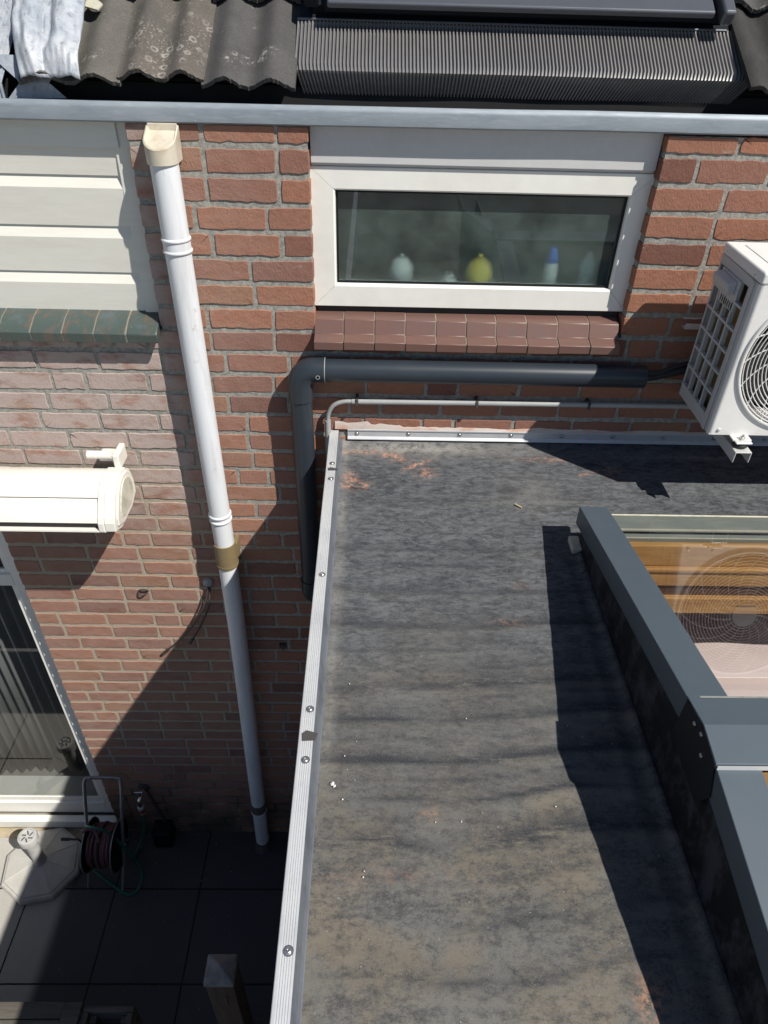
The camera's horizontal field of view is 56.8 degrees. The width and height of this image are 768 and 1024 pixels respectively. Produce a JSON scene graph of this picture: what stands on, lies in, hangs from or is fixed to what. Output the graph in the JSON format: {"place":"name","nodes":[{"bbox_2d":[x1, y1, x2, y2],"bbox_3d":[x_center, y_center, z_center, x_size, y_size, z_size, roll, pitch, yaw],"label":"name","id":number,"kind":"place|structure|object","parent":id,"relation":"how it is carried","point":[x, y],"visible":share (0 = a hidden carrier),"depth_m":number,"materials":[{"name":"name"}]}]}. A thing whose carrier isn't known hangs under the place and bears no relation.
{"place":"outdoors","nodes":[
{"label":"outdoors","id":0,"kind":"place"},
{"bbox_2d":[0,831,288,1023],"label":"patio","id":1,"kind":"structure","parent":0,"point":[64,945],"depth_m":4.03,"materials":[{"name":"grey tile"}]},
{"bbox_2d":[1,827,80,905],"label":"parasol base","id":2,"kind":"object","parent":1,"relation":"on","point":[42,866],"visible":1,"depth_m":4.20,"materials":[{"name":"plastic"}]},
{"bbox_2d":[0,828,83,837],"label":"mortar strip","id":3,"kind":"object","parent":1,"relation":"on","point":[15,832],"visible":0.16,"depth_m":4.46,"materials":[{"name":"beige concrete"}]},
{"bbox_2d":[0,1002,84,1023],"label":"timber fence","id":4,"kind":"object","parent":1,"relation":"on","point":[41,1012],"visible":1,"depth_m":2.79,"materials":[{"name":"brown wood"}]},
{"bbox_2d":[61,776,140,889],"bbox_3d":[-1.661,1.870,4.095,0.348,0.704,0.346,1,38,-1],"label":"hose reel","id":5,"kind":"object","parent":1,"relation":"on","point":[100,849],"visible":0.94,"depth_m":4.03,"materials":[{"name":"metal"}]},
{"bbox_2d":[79,1006,142,1023],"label":"timber planter","id":6,"kind":"object","parent":1,"relation":"on","point":[110,1015],"visible":1,"depth_m":2.81,"materials":[{"name":"grey wood"}]},
{"bbox_2d":[85,814,145,895],"bbox_3d":[-1.581,1.964,4.142,0.330,0.504,0.315,1,38,-1],"label":"garden hose","id":7,"kind":"object","parent":1,"relation":"on","point":[127,850],"visible":1,"depth_m":4.20,"materials":[{"name":"green rubber"}]},
{"bbox_2d":[146,790,175,846],"bbox_3d":[-1.358,1.860,4.293,0.110,0.490,0.101,1,38,-1],"label":"watering can","id":8,"kind":"object","parent":1,"relation":"on","point":[163,833],"visible":1,"depth_m":4.34,"materials":[{"name":"black plastic"}]},
{"bbox_2d":[203,954,253,1023],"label":"fence post","id":9,"kind":"object","parent":1,"relation":"on","point":[223,984],"visible":1,"depth_m":2.92,"materials":[{"name":"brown wood"}]},
{"bbox_2d":[270,421,767,1023],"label":"flat roof extension","id":10,"kind":"object","parent":1,"relation":"on","point":[548,773],"visible":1,"depth_m":1.62,"materials":[{"name":"rubber"}]},
{"bbox_2d":[330,479,621,943],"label":"paint flakes","id":11,"kind":"object","parent":10,"relation":"on","point":[332,783],"visible":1,"depth_m":1.58,"materials":[{"name":"paint"}]},
{"bbox_2d":[675,613,767,696],"bbox_3d":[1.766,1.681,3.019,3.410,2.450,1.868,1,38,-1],"label":"covered table","id":12,"kind":"object","parent":10,"relation":"on","point":[732,649],"visible":0.06,"depth_m":2.56,"materials":[{"name":"fabric"}]},
{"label":"ground","id":13,"kind":"structure","parent":0,"visible":0},
{"bbox_2d":[0,0,767,831],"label":"brick house","id":14,"kind":"structure","parent":13,"relation":"on","point":[460,244],"depth_m":2.38,"materials":[{"name":"red brick"}]},
{"bbox_2d":[0,531,113,811],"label":"door","id":15,"kind":"structure","parent":14,"relation":"in","point":[17,793],"depth_m":4.37,"materials":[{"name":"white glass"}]},
{"bbox_2d":[0,443,135,532],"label":"awning cassette","id":16,"kind":"object","parent":14,"relation":"attached to","point":[36,499],"visible":1,"depth_m":2.58,"materials":[{"name":"white metal"}]},
{"bbox_2d":[134,784,149,814],"bbox_3d":[-1.410,1.679,4.157,0.068,0.183,0.110,1,38,-1],"label":"garden tap","id":17,"kind":"object","parent":14,"relation":"attached to","point":[143,788],"visible":1,"depth_m":4.14,"materials":[{"name":"silver metal"}]},
{"bbox_2d":[138,589,148,595],"bbox_3d":[-1.077,0.357,3.175,0.050,0.045,0.019,1,38,-1],"label":"wire loop","id":18,"kind":"object","parent":14,"relation":"attached to","point":[147,590],"visible":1,"depth_m":3.18,"materials":[{"name":"black metal"}]},
{"bbox_2d":[162,577,213,655],"bbox_3d":[-0.915,0.505,3.269,0.306,0.508,0.057,1,38,-1],"label":"cable","id":19,"kind":"object","parent":14,"relation":"attached to","point":[207,582],"depth_m":3.21,"materials":[{"name":"plastic"}]},
{"bbox_2d":[143,122,271,854],"bbox_3d":[-0.688,0.501,3.219,0.135,4.009,0.147,1,38,-1],"label":"downpipe","id":20,"kind":"object","parent":14,"relation":"attached to","point":[162,148],"visible":1,"depth_m":2.53,"materials":[{"name":"white plastic"}]},
{"bbox_2d":[279,643,285,650],"bbox_3d":[-0.488,0.650,3.416,0.028,0.049,0.019,1,38,-1],"label":"cable clip","id":21,"kind":"object","parent":14,"relation":"attached to","point":[282,645],"visible":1,"depth_m":3.40,"materials":[{"name":"black plastic"}]},
{"bbox_2d":[0,78,767,135],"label":"gutter","id":22,"kind":"object","parent":14,"relation":"attached to","point":[159,102],"visible":1,"depth_m":2.04,"materials":[{"name":"metal"}]},
{"bbox_2d":[288,357,647,601],"bbox_3d":[0.275,-0.055,2.815,1.250,1.184,0.090,1,38,-1],"label":"anthracite pipe","id":23,"kind":"object","parent":14,"relation":"attached to","point":[305,374],"visible":0.81,"depth_m":2.46,"materials":[{"name":"plastic"}]},
{"bbox_2d":[648,361,688,380],"bbox_3d":[1.172,-0.496,2.466,0.573,0.125,0.042,2,38,0],"label":"refrigerant line","id":24,"kind":"object","parent":23,"relation":"attached to","point":[678,369],"visible":0.41,"depth_m":2.46,"materials":[{"name":"black rubber"}]},
{"bbox_2d":[309,165,653,311],"bbox_3d":[0.302,-0.884,2.319,1.072,0.440,0.045,1,38,-1],"label":"window","id":25,"kind":"structure","parent":14,"relation":"in","point":[418,237],"depth_m":2.32,"materials":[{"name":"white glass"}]},
{"bbox_2d":[325,394,689,461],"bbox_3d":[0.659,-0.101,2.821,1.772,0.789,0.049,1,38,-1],"label":"electrical conduit","id":26,"kind":"object","parent":14,"relation":"attached to","point":[588,404],"visible":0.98,"depth_m":2.57,"materials":[{"name":"plastic"}]},
{"bbox_2d":[295,0,747,103],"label":"roof window","id":27,"kind":"structure","parent":14,"relation":"in","point":[669,51],"depth_m":2.11,"materials":[{"name":"grey metal"}]},
{"bbox_2d":[682,317,751,462],"bbox_3d":[1.438,-0.406,2.330,0.842,0.290,0.458,1,38,-1],"label":"wall bracket","id":28,"kind":"object","parent":14,"relation":"attached to","point":[730,447],"depth_m":2.24,"materials":[{"name":"metal"}]},
{"bbox_2d":[679,242,767,440],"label":"air conditioner","id":29,"kind":"object","parent":28,"relation":"on","point":[724,389],"visible":1,"depth_m":2.16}
]}

